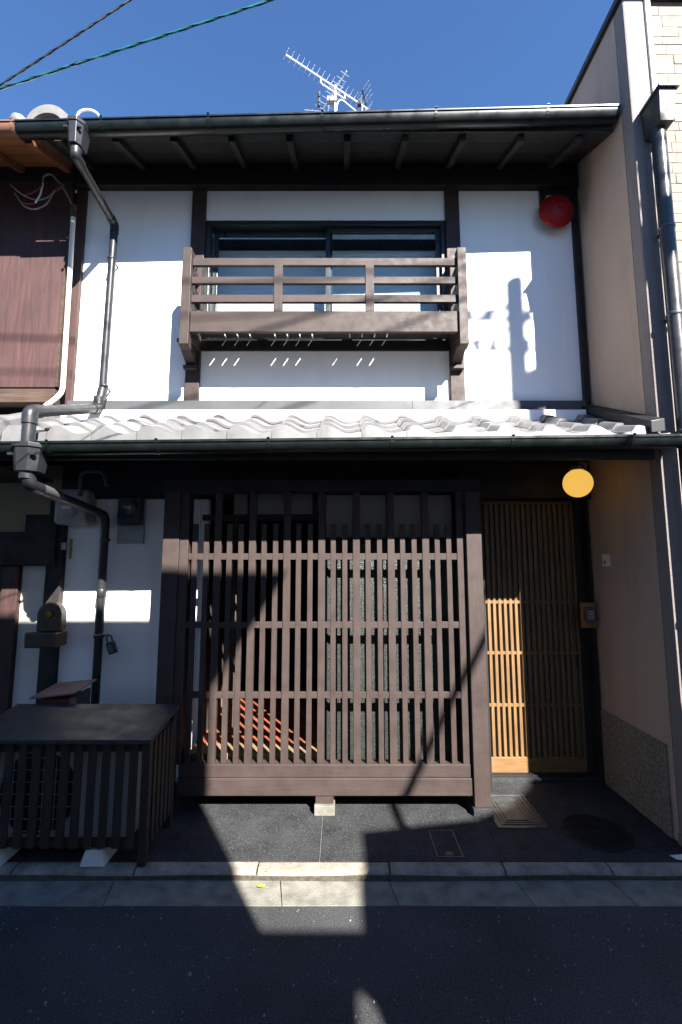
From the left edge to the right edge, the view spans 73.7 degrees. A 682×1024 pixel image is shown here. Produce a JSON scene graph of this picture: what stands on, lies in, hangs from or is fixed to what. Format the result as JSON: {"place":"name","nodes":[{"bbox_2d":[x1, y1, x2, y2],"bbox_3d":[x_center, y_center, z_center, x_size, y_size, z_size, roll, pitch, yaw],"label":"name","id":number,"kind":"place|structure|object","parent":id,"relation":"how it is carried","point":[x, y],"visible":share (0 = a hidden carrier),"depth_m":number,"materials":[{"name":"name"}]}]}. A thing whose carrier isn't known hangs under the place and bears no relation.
{"place":"outdoors","nodes":[
{"label":"outdoors","id":0,"kind":"place"},
{"bbox_2d":[0,0,131,86],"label":"overhead cable","id":1,"kind":"object","parent":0,"point":[63,43],"visible":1,"depth_m":1.49,"materials":[{"name":"black rubber"}]},
{"bbox_2d":[0,0,274,90],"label":"overhead cable","id":2,"kind":"object","parent":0,"point":[132,45],"visible":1,"depth_m":1.54,"materials":[{"name":"rubber"}]},
{"bbox_2d":[0,905,681,1023],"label":"road","id":3,"kind":"structure","parent":0,"point":[645,977],"depth_m":1.77,"materials":[{"name":"grey asphalt"}]},
{"bbox_2d":[1,881,681,1023],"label":"grit","id":4,"kind":"object","parent":3,"relation":"on","point":[293,985],"visible":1,"depth_m":1.82,"materials":[{"name":"grey gravel"}]},
{"bbox_2d":[6,783,681,866],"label":"pavement","id":5,"kind":"structure","parent":0,"point":[259,829],"depth_m":2.58,"materials":[{"name":"grey concrete"}]},
{"bbox_2d":[0,104,76,714],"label":"wooden house","id":6,"kind":"structure","parent":5,"relation":"on","point":[34,247],"depth_m":3.38,"materials":[{"name":"black wood"}]},
{"bbox_2d":[10,173,71,209],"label":"loose wires","id":7,"kind":"object","parent":6,"relation":"hanging from","point":[59,187],"visible":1,"depth_m":3.38,"materials":[{"name":"plastic"}]},
{"bbox_2d":[43,203,76,404],"bbox_3d":[-1.995,-1.503,3.248,0.054,1.655,0.222,1,-7,-8],"label":"cable conduit","id":8,"kind":"object","parent":6,"relation":"attached to","point":[61,391],"visible":0.95,"depth_m":3.33,"materials":[{"name":"white plastic"}]},
{"bbox_2d":[29,679,96,703],"bbox_3d":[-1.755,1.469,2.848,0.270,0.757,0.260,0,-7,0],"label":"red box","id":9,"kind":"object","parent":5,"relation":"on","point":[64,693],"visible":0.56,"depth_m":2.85,"materials":[{"name":"paint"}]},
{"bbox_2d":[0,752,141,866],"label":"aircon unit","id":10,"kind":"object","parent":5,"relation":"on","point":[94,857],"visible":0.31,"depth_m":2.38,"materials":[{"name":"white plastic"}]},
{"bbox_2d":[0,704,178,866],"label":"aircon cover","id":11,"kind":"object","parent":5,"relation":"on","point":[148,731],"visible":0.98,"depth_m":2.34,"materials":[{"name":"wood"}]},
{"bbox_2d":[0,103,681,817],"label":"townhouse","id":12,"kind":"structure","parent":5,"relation":"on","point":[324,407],"depth_m":3.28,"materials":[{"name":"white paint"}]},
{"bbox_2d":[24,601,66,647],"bbox_3d":[-2.039,0.779,3.163,0.221,0.305,0.153,0,-7,0],"label":"wall box","id":13,"kind":"object","parent":12,"relation":"attached to","point":[50,631],"visible":1,"depth_m":3.13,"materials":[{"name":"brown paint"}]},
{"bbox_2d":[54,489,96,525],"bbox_3d":[-1.924,-0.033,3.294,0.236,0.256,0.180,0,-7,0],"label":"gas meter","id":14,"kind":"object","parent":12,"relation":"attached to","point":[66,515],"visible":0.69,"depth_m":3.23,"materials":[{"name":"grey plastic"}]},
{"bbox_2d":[76,108,98,116],"bbox_3d":[-1.775,-2.795,3.204,0.189,0.087,0.052,2,-7,-16],"label":"cable loop","id":15,"kind":"object","parent":12,"relation":"attached to","point":[79,112],"visible":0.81,"depth_m":3.20,"materials":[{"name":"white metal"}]},
{"bbox_2d":[93,633,117,654],"bbox_3d":[-1.645,0.921,3.184,0.204,0.140,0.081,-2,-7,14],"label":"key lockbox","id":16,"kind":"object","parent":12,"relation":"hanging from","point":[111,646],"visible":0.97,"depth_m":3.14,"materials":[{"name":"black metal"}]},
{"bbox_2d":[116,497,145,543],"bbox_3d":[-1.549,0.001,3.311,0.197,0.451,0.142,0,-7,0],"label":"electric meter","id":17,"kind":"object","parent":12,"relation":"attached to","point":[131,513],"visible":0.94,"depth_m":3.30,"materials":[{"name":"grey plastic"}]},
{"bbox_2d":[202,221,447,339],"bbox_3d":[-0.120,-1.769,3.606,1.863,0.985,0.230,0,-7,0],"label":"window","id":18,"kind":"structure","parent":12,"relation":"in","point":[328,247],"depth_m":3.70,"materials":[{"name":"black glass"}]},
{"bbox_2d":[283,48,371,110],"bbox_3d":[-0.167,-4.936,6.484,1.391,3.217,0.310,4,-8,-32],"label":"tv antenna","id":19,"kind":"object","parent":12,"relation":"attached to","point":[359,102],"visible":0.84,"depth_m":6.71,"materials":[{"name":"metal"}]},
{"bbox_2d":[309,71,348,111],"bbox_3d":[-0.126,-6.122,6.707,0.373,0.240,0.892,6,-9,-41],"label":"antenna","id":20,"kind":"object","parent":19,"relation":"attached to","point":[331,99],"visible":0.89,"depth_m":6.66,"materials":[{"name":"metal"}]},
{"bbox_2d":[482,501,587,771],"bbox_3d":[1.410,0.895,3.399,0.822,1.981,0.042,0,-7,0],"label":"sliding door","id":21,"kind":"structure","parent":12,"relation":"in","point":[537,721],"depth_m":3.39,"materials":[{"name":"brown wood"}]},
{"bbox_2d":[539,195,573,227],"bbox_3d":[1.642,-2.303,3.463,0.262,0.281,0.133,0,-7,0],"label":"alarm bell","id":22,"kind":"object","parent":12,"relation":"attached to","point":[556,211],"visible":1,"depth_m":3.43,"materials":[{"name":"red metal"}]},
{"bbox_2d":[562,461,593,496],"bbox_3d":[1.609,-0.215,3.110,0.184,0.255,0.365,-3,-7,23],"label":"globe lamp","id":23,"kind":"object","parent":12,"relation":"hanging from","point":[578,481],"visible":1,"depth_m":2.97,"materials":[{"name":"yellow"}]},
{"bbox_2d":[580,603,596,627],"bbox_3d":[1.787,0.743,3.267,0.112,0.178,0.056,0,-7,0],"label":"intercom","id":24,"kind":"object","parent":12,"relation":"attached to","point":[588,615],"depth_m":3.27,"materials":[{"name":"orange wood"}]},
{"bbox_2d":[428,830,463,857],"bbox_3d":[0.569,1.810,2.480,0.141,0.013,0.244,0,-7,0],"label":"valve lid","id":25,"kind":"object","parent":5,"relation":"on","point":[445,843],"visible":1,"depth_m":2.47,"materials":[{"name":"metal"}]},
{"bbox_2d":[491,794,548,828],"bbox_3d":[1.052,1.848,2.811,0.295,0.015,0.385,0,-7,0],"label":"drain cover","id":26,"kind":"object","parent":5,"relation":"on","point":[513,811],"visible":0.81,"depth_m":2.77,"materials":[{"name":"metal"}]},
{"bbox_2d":[560,814,634,851],"bbox_3d":[1.452,1.821,2.586,0.370,0.016,0.370,0,-7,0],"label":"manhole cover","id":27,"kind":"object","parent":5,"relation":"on","point":[597,833],"visible":1,"depth_m":2.57,"materials":[{"name":"metal"}]},
{"bbox_2d":[564,0,681,845],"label":"stucco house","id":28,"kind":"structure","parent":5,"relation":"on","point":[629,190],"depth_m":2.89,"materials":[{"name":"beige paint"}]},
{"bbox_2d":[602,554,610,565],"bbox_3d":[1.836,0.334,3.152,0.028,0.085,0.070,0,-7,0],"label":"door buzzer","id":29,"kind":"object","parent":28,"relation":"attached to","point":[606,560],"depth_m":3.13,"materials":[{"name":"white plastic"}]},
{"bbox_2d":[670,854,681,859],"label":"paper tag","id":30,"kind":"object","parent":5,"relation":"on","point":[678,856],"visible":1,"depth_m":2.37,"materials":[{"name":"white paper"}]},
{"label":"ground","id":31,"kind":"structure","parent":0,"visible":0},
{"bbox_2d":[0,880,681,906],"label":"gutter strip","id":32,"kind":"object","parent":31,"relation":"on","point":[551,893],"visible":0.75,"depth_m":2.16,"materials":[{"name":"concrete"}]},
{"bbox_2d":[0,875,681,880],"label":"street silt","id":33,"kind":"object","parent":32,"relation":"on","point":[305,878],"visible":1,"depth_m":2.25,"materials":[{"name":"grey soil"}]},
{"bbox_2d":[0,862,681,881],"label":"kerb","id":34,"kind":"structure","parent":31,"relation":"on","point":[374,868],"depth_m":2.28,"materials":[{"name":"concrete"}]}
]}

